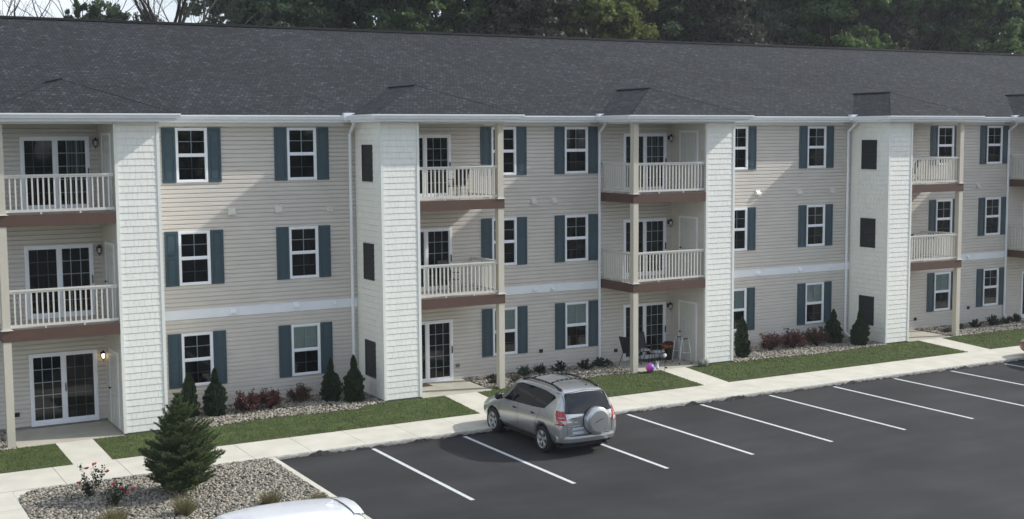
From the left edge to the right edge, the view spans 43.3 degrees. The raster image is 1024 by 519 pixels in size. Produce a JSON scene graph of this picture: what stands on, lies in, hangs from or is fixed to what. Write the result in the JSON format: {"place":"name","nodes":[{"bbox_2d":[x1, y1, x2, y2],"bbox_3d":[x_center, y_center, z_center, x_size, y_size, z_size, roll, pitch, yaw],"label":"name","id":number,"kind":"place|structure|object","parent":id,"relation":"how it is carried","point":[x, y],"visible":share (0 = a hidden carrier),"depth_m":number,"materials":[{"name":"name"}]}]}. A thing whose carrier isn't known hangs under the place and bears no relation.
{"place":"outdoors","nodes":[
{"label":"outdoors","id":0,"kind":"place"},
{"bbox_2d":[0,492,29,518],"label":"walkway","id":1,"kind":"structure","parent":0,"point":[11,507],"depth_m":28.36,"materials":[{"name":"concrete"}]},
{"bbox_2d":[0,0,1013,53],"label":"sky","id":2,"kind":"structure","parent":0,"point":[170,11],"materials":[{"name":"white"}]},
{"bbox_2d":[0,318,1023,450],"bbox_3d":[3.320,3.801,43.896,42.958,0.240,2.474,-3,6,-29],"label":"river stones","id":3,"kind":"object","parent":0,"point":[288,407],"visible":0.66,"depth_m":42.98,"materials":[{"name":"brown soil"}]},
{"bbox_2d":[181,372,200,417],"bbox_3d":[-9.281,3.939,37.032,0.661,1.442,0.594,5,7,43],"label":"arborvitae","id":4,"kind":"object","parent":3,"relation":"on","point":[188,390],"visible":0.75,"depth_m":36.92,"materials":[{"name":"green plant"}]},
{"bbox_2d":[201,368,227,416],"bbox_3d":[-8.611,3.871,37.298,0.781,1.512,0.814,-2,6,-14],"label":"arborvitae","id":5,"kind":"object","parent":3,"relation":"on","point":[215,398],"visible":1,"depth_m":37.17,"materials":[{"name":"green plant"}]},
{"bbox_2d":[234,387,262,411],"bbox_3d":[-7.765,4.122,37.814,0.847,0.730,0.950,0,5,3],"label":"burning bush","id":6,"kind":"object","parent":3,"relation":"on","point":[252,402],"visible":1,"depth_m":37.70,"materials":[{"name":"red plant"}]},
{"bbox_2d":[255,387,283,407],"bbox_3d":[-7.200,4.108,38.152,0.760,0.670,0.898,-4,6,-30],"label":"burning bush","id":7,"kind":"object","parent":3,"relation":"on","point":[272,400],"visible":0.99,"depth_m":38.04,"materials":[{"name":"red plant"}]},
{"bbox_2d":[286,383,312,402],"bbox_3d":[-6.434,4.027,39.016,0.830,0.624,0.759,2,6,27],"label":"burning bush","id":8,"kind":"object","parent":3,"relation":"on","point":[301,393],"visible":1,"depth_m":38.91,"materials":[{"name":"red plant"}]},
{"bbox_2d":[319,358,342,401],"bbox_3d":[-5.520,3.682,39.069,0.747,1.424,0.725,3,6,30],"label":"arborvitae","id":9,"kind":"object","parent":3,"relation":"on","point":[331,383],"visible":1,"depth_m":38.94,"materials":[{"name":"green plant"}]},
{"bbox_2d":[340,355,364,402],"bbox_3d":[-4.753,3.630,38.938,0.742,1.556,0.773,3,7,34],"label":"arborvitae","id":10,"kind":"object","parent":3,"relation":"on","point":[354,380],"visible":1,"depth_m":38.80,"materials":[{"name":"green plant"}]},
{"bbox_2d":[517,365,533,375],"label":"shrub","id":11,"kind":"object","parent":3,"relation":"on","point":[524,371],"visible":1,"depth_m":42.84,"materials":[{"name":"green plant"}]},
{"bbox_2d":[551,360,567,371],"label":"shrub","id":12,"kind":"object","parent":3,"relation":"on","point":[560,366],"visible":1,"depth_m":43.53,"materials":[{"name":"green plant"}]},
{"bbox_2d":[576,358,594,369],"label":"shrub","id":13,"kind":"object","parent":3,"relation":"on","point":[583,364],"visible":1,"depth_m":43.86,"materials":[{"name":"green plant"}]},
{"bbox_2d":[592,356,609,366],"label":"shrub","id":14,"kind":"object","parent":3,"relation":"on","point":[600,362],"visible":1,"depth_m":44.39,"materials":[{"name":"green plant"}]},
{"bbox_2d":[733,317,750,357],"bbox_3d":[8.243,2.824,46.231,0.696,1.584,0.625,0,5,0],"label":"arborvitae","id":15,"kind":"object","parent":3,"relation":"on","point":[742,342],"visible":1,"depth_m":46.08,"materials":[{"name":"green plant"}]},
{"bbox_2d":[758,331,784,349],"bbox_3d":[9.576,3.022,47.617,0.996,0.743,0.842,0,5,3],"label":"burning bush","id":16,"kind":"object","parent":3,"relation":"on","point":[769,341],"visible":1,"depth_m":47.51,"materials":[{"name":"red plant"}]},
{"bbox_2d":[782,328,806,347],"bbox_3d":[10.512,2.927,48.198,1.064,0.818,0.949,5,7,44],"label":"burning bush","id":17,"kind":"object","parent":3,"relation":"on","point":[791,339],"visible":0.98,"depth_m":48.05,"materials":[{"name":"red plant"}]},
{"bbox_2d":[802,326,829,345],"bbox_3d":[11.554,2.879,48.785,1.055,0.792,0.965,-3,6,-22],"label":"burning bush","id":18,"kind":"object","parent":3,"relation":"on","point":[814,337],"visible":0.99,"depth_m":48.67,"materials":[{"name":"red plant"}]},
{"bbox_2d":[823,309,843,343],"bbox_3d":[12.319,2.583,49.278,0.853,1.424,0.828,5,7,44],"label":"arborvitae","id":19,"kind":"object","parent":3,"relation":"on","point":[833,328],"visible":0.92,"depth_m":49.12,"materials":[{"name":"green plant"}]},
{"bbox_2d":[848,309,870,345],"bbox_3d":[13.160,2.602,48.851,0.820,1.490,0.854,2,6,20],"label":"arborvitae","id":20,"kind":"object","parent":3,"relation":"on","point":[860,332],"visible":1,"depth_m":48.70,"materials":[{"name":"green plant"}]},
{"bbox_2d":[985,314,1003,325],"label":"shrub","id":21,"kind":"object","parent":3,"relation":"on","point":[993,320],"visible":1,"depth_m":53.48,"materials":[{"name":"green plant"}]},
{"bbox_2d":[0,328,1023,473],"bbox_3d":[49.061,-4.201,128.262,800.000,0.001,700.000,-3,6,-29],"label":"ground","id":22,"kind":"structure","parent":0,"point":[492,390],"depth_m":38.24,"materials":[{"name":"green plant"}]},
{"bbox_2d":[0,0,51,16],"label":"bare tree","id":23,"kind":"object","parent":22,"relation":"on","point":[9,6],"visible":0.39,"depth_m":68.55,"materials":[{"name":"brown plant"}]},
{"bbox_2d":[5,0,147,19],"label":"bare tree","id":24,"kind":"object","parent":22,"relation":"on","point":[108,12],"visible":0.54,"depth_m":69.89,"materials":[{"name":"brown plant"}]},
{"bbox_2d":[63,0,131,19],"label":"tree","id":25,"kind":"object","parent":22,"relation":"on","point":[113,12],"visible":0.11,"depth_m":76.95,"materials":[{"name":"green plant"}]},
{"bbox_2d":[132,10,163,21],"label":"tree","id":26,"kind":"object","parent":22,"relation":"on","point":[141,18],"visible":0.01,"depth_m":77.97,"materials":[{"name":"green plant"}]},
{"bbox_2d":[18,457,331,518],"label":"gravel","id":27,"kind":"structure","parent":22,"relation":"on","point":[74,498],"depth_m":29.30,"materials":[{"name":"grey gravel"}]},
{"bbox_2d":[76,462,108,495],"bbox_3d":[-9.526,5.002,29.332,0.755,0.785,0.660,-3,6,-29],"label":"rose bush","id":28,"kind":"object","parent":27,"relation":"on","point":[87,490],"visible":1,"depth_m":29.29,"materials":[{"name":"green plant"}]},
{"bbox_2d":[94,505,129,518],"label":"ornamental grass","id":29,"kind":"object","parent":27,"relation":"on","point":[121,514],"depth_m":27.05,"materials":[{"name":"plant"}]},
{"bbox_2d":[101,478,134,505],"bbox_3d":[-8.693,5.133,28.459,0.644,0.677,0.809,0,5,4],"label":"rose bush","id":30,"kind":"object","parent":27,"relation":"on","point":[116,499],"visible":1,"depth_m":28.43,"materials":[{"name":"green plant"}]},
{"bbox_2d":[138,392,224,493],"bbox_3d":[-7.526,4.199,29.366,1.876,2.461,2.061,-3,6,-29],"label":"spruce tree","id":31,"kind":"object","parent":27,"relation":"on","point":[182,457],"visible":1,"depth_m":29.02,"materials":[{"name":"green plant"}]},
{"bbox_2d":[168,492,201,515],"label":"ornamental grass","id":32,"kind":"object","parent":27,"relation":"on","point":[185,508],"depth_m":27.73,"materials":[{"name":"plant"}]},
{"bbox_2d":[256,488,285,504],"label":"ornamental grass","id":33,"kind":"object","parent":27,"relation":"on","point":[272,498],"depth_m":28.49,"materials":[{"name":"plant"}]},
{"bbox_2d":[133,0,241,22],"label":"bare tree","id":34,"kind":"object","parent":22,"relation":"on","point":[150,14],"visible":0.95,"depth_m":70.57,"materials":[{"name":"brown plant"}]},
{"bbox_2d":[184,0,247,23],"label":"tree","id":35,"kind":"object","parent":22,"relation":"on","point":[221,8],"visible":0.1,"depth_m":107.60,"materials":[{"name":"green plant"}]},
{"bbox_2d":[198,0,294,25],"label":"bare tree","id":36,"kind":"object","parent":22,"relation":"on","point":[269,14],"visible":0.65,"depth_m":74.83,"materials":[{"name":"brown plant"}]},
{"bbox_2d":[218,0,340,27],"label":"tree","id":37,"kind":"object","parent":22,"relation":"on","point":[303,14],"visible":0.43,"depth_m":80.47,"materials":[{"name":"green plant"}]},
{"bbox_2d":[269,0,390,28],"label":"tree","id":38,"kind":"object","parent":22,"relation":"on","point":[346,8],"visible":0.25,"depth_m":84.46,"materials":[{"name":"green plant"}]},
{"bbox_2d":[253,0,407,28],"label":"tree","id":39,"kind":"object","parent":22,"relation":"on","point":[348,25],"visible":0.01,"depth_m":90.05,"materials":[{"name":"green plant"}]},
{"bbox_2d":[350,0,491,32],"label":"tree","id":40,"kind":"object","parent":22,"relation":"on","point":[449,8],"visible":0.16,"depth_m":83.63,"materials":[{"name":"green plant"}]},
{"bbox_2d":[377,0,494,32],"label":"tree","id":41,"kind":"object","parent":22,"relation":"on","point":[467,4],"visible":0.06,"depth_m":95.82,"materials":[{"name":"green plant"}]},
{"bbox_2d":[0,15,1023,448],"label":"apartment building","id":42,"kind":"structure","parent":22,"relation":"on","point":[246,209],"depth_m":42.84,"materials":[{"name":"beige plastic"}]},
{"bbox_2d":[19,136,90,209],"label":"sliding door","id":43,"kind":"structure","parent":42,"relation":"in","point":[63,154],"depth_m":36.09,"materials":[{"name":"grey glass"}]},
{"bbox_2d":[24,243,95,319],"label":"sliding door","id":44,"kind":"structure","parent":42,"relation":"in","point":[71,265],"depth_m":38.11,"materials":[{"name":"grey glass"}]},
{"bbox_2d":[29,349,98,426],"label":"sliding door","id":45,"kind":"structure","parent":42,"relation":"in","point":[63,385],"depth_m":38.34,"materials":[{"name":"clear glass"}]},
{"bbox_2d":[101,133,112,210],"bbox_3d":[-11.106,-2.407,35.352,0.040,2.120,1.060,-3,6,-29],"label":"storage door","id":46,"kind":"structure","parent":42,"relation":"in","point":[105,140],"depth_m":35.30,"materials":[{"name":"white metal"}]},
{"bbox_2d":[105,241,116,317],"bbox_3d":[-11.114,0.581,35.618,0.108,2.120,1.060,-3,6,-29],"label":"storage door","id":47,"kind":"structure","parent":42,"relation":"in","point":[109,247],"depth_m":35.60,"materials":[{"name":"white metal"}]},
{"bbox_2d":[108,347,120,428],"bbox_3d":[-11.093,3.568,35.899,0.108,2.120,1.060,-3,6,-29],"label":"storage door","id":48,"kind":"structure","parent":42,"relation":"in","point":[113,355],"depth_m":35.88,"materials":[{"name":"white metal"}]},
{"bbox_2d":[175,128,207,182],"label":"window","id":49,"kind":"structure","parent":42,"relation":"in","point":[191,154],"depth_m":38.97,"materials":[{"name":"grey"}]},
{"bbox_2d":[178,231,210,285],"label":"window","id":50,"kind":"structure","parent":42,"relation":"in","point":[194,246],"depth_m":39.27,"materials":[{"name":"grey"}]},
{"bbox_2d":[181,332,213,385],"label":"window","id":51,"kind":"structure","parent":42,"relation":"in","point":[197,348],"depth_m":39.56,"materials":[{"name":"grey plastic"}]},
{"bbox_2d":[286,128,316,179],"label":"window","id":52,"kind":"structure","parent":42,"relation":"in","point":[301,142],"depth_m":40.63,"materials":[{"name":"grey"}]},
{"bbox_2d":[289,226,318,278],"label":"window","id":53,"kind":"structure","parent":42,"relation":"in","point":[303,241],"depth_m":40.92,"materials":[{"name":"grey"}]},
{"bbox_2d":[291,323,320,375],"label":"window","id":54,"kind":"structure","parent":42,"relation":"in","point":[305,338],"depth_m":39.83,"materials":[{"name":"grey plastic"}]},
{"bbox_2d":[419,134,450,196],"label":"sliding door","id":55,"kind":"structure","parent":42,"relation":"in","point":[434,149],"depth_m":42.89,"materials":[{"name":"grey"}]},
{"bbox_2d":[420,227,451,291],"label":"sliding door","id":56,"kind":"structure","parent":42,"relation":"in","point":[436,243],"depth_m":41.92,"materials":[{"name":"grey glass"}]},
{"bbox_2d":[422,319,453,382],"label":"sliding door","id":57,"kind":"structure","parent":42,"relation":"in","point":[437,335],"depth_m":43.43,"materials":[{"name":"grey"}]},
{"bbox_2d":[437,259,461,292],"bbox_3d":[-2.015,0.540,41.373,0.628,1.019,0.526,4,7,40],"label":"patio chair","id":58,"kind":"object","parent":42,"relation":"on","point":[439,262],"visible":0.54,"depth_m":41.41,"materials":[{"name":"black"}]},
{"bbox_2d":[448,169,469,198],"bbox_3d":[-1.711,-2.442,41.025,0.526,1.019,0.628,3,6,30],"label":"patio chair","id":59,"kind":"object","parent":42,"relation":"on","point":[464,175],"visible":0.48,"depth_m":41.13,"materials":[{"name":"black metal"}]},
{"bbox_2d":[491,127,515,174],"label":"window","id":60,"kind":"structure","parent":42,"relation":"in","point":[509,133],"depth_m":43.57,"materials":[{"name":"grey"}]},
{"bbox_2d":[492,218,516,264],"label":"window","id":61,"kind":"structure","parent":42,"relation":"in","point":[510,224],"depth_m":43.90,"materials":[{"name":"grey"}]},
{"bbox_2d":[492,307,517,355],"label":"window","id":62,"kind":"structure","parent":42,"relation":"in","point":[511,345],"depth_m":43.29,"materials":[{"name":"grey plastic"}]},
{"bbox_2d":[564,127,587,173],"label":"window","id":63,"kind":"structure","parent":42,"relation":"in","point":[576,138],"depth_m":45.01,"materials":[{"name":"grey"}]},
{"bbox_2d":[565,301,587,347],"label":"window","id":64,"kind":"structure","parent":42,"relation":"in","point":[576,313],"depth_m":44.65,"materials":[{"name":"grey"}]},
{"bbox_2d":[565,215,587,261],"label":"window","id":65,"kind":"structure","parent":42,"relation":"in","point":[576,226],"depth_m":45.35,"materials":[{"name":"grey"}]},
{"bbox_2d":[623,301,665,360],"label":"sliding door","id":66,"kind":"structure","parent":42,"relation":"in","point":[651,315],"depth_m":47.30,"materials":[{"name":"grey glass"}]},
{"bbox_2d":[623,218,665,276],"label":"sliding door","id":67,"kind":"structure","parent":42,"relation":"in","point":[651,231],"depth_m":47.00,"materials":[{"name":"grey glass"}]},
{"bbox_2d":[623,133,666,189],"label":"sliding door","id":68,"kind":"structure","parent":42,"relation":"in","point":[652,146],"depth_m":45.78,"materials":[{"name":"grey glass"}]},
{"bbox_2d":[678,300,696,361],"bbox_3d":[6.189,2.527,45.630,0.108,2.120,1.060,-3,6,-29],"label":"storage door","id":69,"kind":"structure","parent":42,"relation":"in","point":[687,310],"depth_m":45.62,"materials":[{"name":"white metal"}]},
{"bbox_2d":[679,216,697,277],"bbox_3d":[6.168,-0.460,45.348,0.108,2.120,1.060,-3,6,-29],"label":"storage door","id":70,"kind":"structure","parent":42,"relation":"in","point":[688,225],"depth_m":45.33,"materials":[{"name":"white metal"}]},
{"bbox_2d":[679,130,697,191],"bbox_3d":[6.176,-3.448,45.083,0.040,2.120,1.060,-3,6,-29],"label":"storage door","id":71,"kind":"structure","parent":42,"relation":"in","point":[688,141],"depth_m":45.05,"materials":[{"name":"white metal"}]},
{"bbox_2d":[734,288,746,330],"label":"window","id":72,"kind":"structure","parent":42,"relation":"in","point":[740,295],"depth_m":48.10,"materials":[{"name":"grey"}]},
{"bbox_2d":[734,208,746,250],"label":"window","id":73,"kind":"structure","parent":42,"relation":"in","point":[740,228],"depth_m":48.52,"materials":[{"name":"grey"}]},
{"bbox_2d":[735,127,747,169],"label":"window","id":74,"kind":"structure","parent":42,"relation":"in","point":[741,133],"depth_m":48.24,"materials":[{"name":"grey"}]},
{"bbox_2d":[805,282,823,323],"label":"window","id":75,"kind":"structure","parent":42,"relation":"in","point":[814,292],"depth_m":49.97,"materials":[{"name":"grey"}]},
{"bbox_2d":[806,205,824,246],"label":"window","id":76,"kind":"structure","parent":42,"relation":"in","point":[815,216],"depth_m":50.39,"materials":[{"name":"grey"}]},
{"bbox_2d":[807,126,826,167],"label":"window","id":77,"kind":"structure","parent":42,"relation":"in","point":[816,147],"depth_m":50.12,"materials":[{"name":"grey"}]},
{"bbox_2d":[934,272,950,310],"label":"window","id":78,"kind":"structure","parent":42,"relation":"in","point":[942,281],"depth_m":53.40,"materials":[{"name":"grey"}]},
{"bbox_2d":[935,199,952,237],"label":"window","id":79,"kind":"structure","parent":42,"relation":"in","point":[943,207],"depth_m":53.74,"materials":[{"name":"grey"}]},
{"bbox_2d":[937,126,954,164],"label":"window","id":80,"kind":"structure","parent":42,"relation":"in","point":[945,134],"depth_m":53.45,"materials":[{"name":"grey"}]},
{"bbox_2d":[983,268,998,305],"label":"window","id":81,"kind":"structure","parent":42,"relation":"in","point":[990,276],"depth_m":55.40,"materials":[{"name":"grey"}]},
{"bbox_2d":[985,197,1000,234],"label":"window","id":82,"kind":"structure","parent":42,"relation":"in","point":[992,205],"depth_m":55.12,"materials":[{"name":"grey"}]},
{"bbox_2d":[986,126,1002,163],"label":"window","id":83,"kind":"structure","parent":42,"relation":"in","point":[994,133],"depth_m":54.84,"materials":[{"name":"grey"}]},
{"bbox_2d":[1020,271,1023,317],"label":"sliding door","id":84,"kind":"structure","parent":42,"relation":"in","point":[1022,275],"depth_m":55.70,"materials":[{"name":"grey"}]},
{"bbox_2d":[456,0,595,37],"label":"tree","id":85,"kind":"object","parent":22,"relation":"on","point":[536,12],"visible":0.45,"depth_m":82.07,"materials":[{"name":"green plant"}]},
{"bbox_2d":[532,0,659,39],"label":"tree","id":86,"kind":"object","parent":22,"relation":"on","point":[615,19],"visible":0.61,"depth_m":82.50,"materials":[{"name":"green plant"}]},
{"bbox_2d":[628,0,704,41],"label":"tree","id":87,"kind":"object","parent":22,"relation":"on","point":[664,15],"visible":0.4,"depth_m":90.45,"materials":[{"name":"green plant"}]},
{"bbox_2d":[652,0,774,44],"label":"tree","id":88,"kind":"object","parent":22,"relation":"on","point":[749,32],"visible":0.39,"depth_m":90.75,"materials":[{"name":"green plant"}]},
{"bbox_2d":[679,0,807,44],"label":"bare tree","id":89,"kind":"object","parent":22,"relation":"on","point":[786,13],"visible":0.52,"depth_m":89.09,"materials":[{"name":"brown plant"}]},
{"bbox_2d":[704,0,817,44],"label":"tree","id":90,"kind":"object","parent":22,"relation":"on","point":[784,28],"visible":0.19,"depth_m":95.00,"materials":[{"name":"green plant"}]},
{"bbox_2d":[756,0,898,48],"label":"tree","id":91,"kind":"object","parent":22,"relation":"on","point":[842,10],"visible":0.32,"depth_m":95.91,"materials":[{"name":"green plant"}]},
{"bbox_2d":[783,0,928,49],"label":"tree","id":92,"kind":"object","parent":22,"relation":"on","point":[901,34],"visible":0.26,"depth_m":100.78,"materials":[{"name":"green plant"}]},
{"bbox_2d":[854,0,1002,52],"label":"tree","id":93,"kind":"object","parent":22,"relation":"on","point":[911,8],"visible":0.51,"depth_m":104.09,"materials":[{"name":"green plant"}]},
{"bbox_2d":[905,0,1023,53],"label":"tree","id":94,"kind":"object","parent":22,"relation":"on","point":[982,22],"visible":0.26,"depth_m":106.76,"materials":[{"name":"green plant"}]},
{"bbox_2d":[909,0,1023,52],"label":"tree","id":95,"kind":"object","parent":22,"relation":"on","point":[1004,17],"visible":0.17,"depth_m":113.02,"materials":[{"name":"green plant"}]},
{"bbox_2d":[0,346,1023,492],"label":"sidewalk","id":96,"kind":"structure","parent":0,"point":[307,445],"depth_m":36.34,"materials":[{"name":"concrete"}]},
{"bbox_2d":[15,317,1023,447],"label":"patio slabs","id":97,"kind":"structure","parent":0,"point":[61,434],"depth_m":36.51,"materials":[{"name":"grey concrete"}]},
{"bbox_2d":[619,336,641,364],"bbox_3d":[4.100,3.163,44.764,0.628,1.019,0.526,-6,8,-44],"label":"patio chair","id":98,"kind":"object","parent":97,"relation":"on","point":[625,343],"visible":0.7,"depth_m":44.66,"materials":[{"name":"black"}]},
{"bbox_2d":[638,332,651,362],"bbox_3d":[4.566,3.099,45.406,0.526,1.019,0.628,-3,6,-24],"label":"patio chair","id":99,"kind":"object","parent":97,"relation":"on","point":[642,343],"visible":0.62,"depth_m":45.58,"materials":[{"name":"black fabric"}]},
{"bbox_2d":[661,341,675,359],"bbox_3d":[5.566,3.218,45.792,0.531,0.684,0.531,-3,6,-29],"label":"flower pot","id":100,"kind":"object","parent":97,"relation":"on","point":[666,345],"visible":0.98,"depth_m":45.69,"materials":[{"name":"black"}]},
{"bbox_2d":[672,336,691,364],"bbox_3d":[5.947,3.168,45.137,0.500,0.903,0.604,-2,6,-19],"label":"walking frame","id":101,"kind":"object","parent":97,"relation":"on","point":[681,341],"visible":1,"depth_m":44.97,"materials":[{"name":"silver metal"}]},
{"bbox_2d":[55,338,988,464],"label":"paths","id":102,"kind":"structure","parent":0,"point":[83,451],"depth_m":39.35,"materials":[{"name":"concrete"}]},
{"bbox_2d":[282,361,1023,518],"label":"parking lot","id":103,"kind":"structure","parent":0,"point":[930,464],"depth_m":32.18,"materials":[{"name":"grey asphalt"}]},
{"bbox_2d":[213,497,364,518],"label":"white hatchback","id":104,"kind":"object","parent":103,"relation":"on","point":[333,508],"visible":1,"depth_m":22.91,"materials":[{"name":"white paint"}]},
{"bbox_2d":[270,457,371,518],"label":"kerb","id":105,"kind":"structure","parent":103,"relation":"on","point":[302,477],"depth_m":30.62,"materials":[{"name":"concrete"}]},
{"bbox_2d":[484,372,615,451],"bbox_3d":[0.971,3.947,34.983,2.210,1.866,4.635,-3,6,-29],"label":"parked suv","id":106,"kind":"object","parent":103,"relation":"on","point":[548,412],"visible":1,"depth_m":33.53,"materials":[{"name":"silver metal"}]},
{"bbox_2d":[280,359,1023,460],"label":"curb","id":107,"kind":"object","parent":103,"relation":"on","point":[327,452],"visible":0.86,"depth_m":39.16,"materials":[{"name":"grey concrete"}]},
{"bbox_2d":[372,364,1023,499],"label":"parking lines","id":108,"kind":"object","parent":103,"relation":"on","point":[445,485],"visible":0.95,"depth_m":35.15,"materials":[{"name":"white paint"}]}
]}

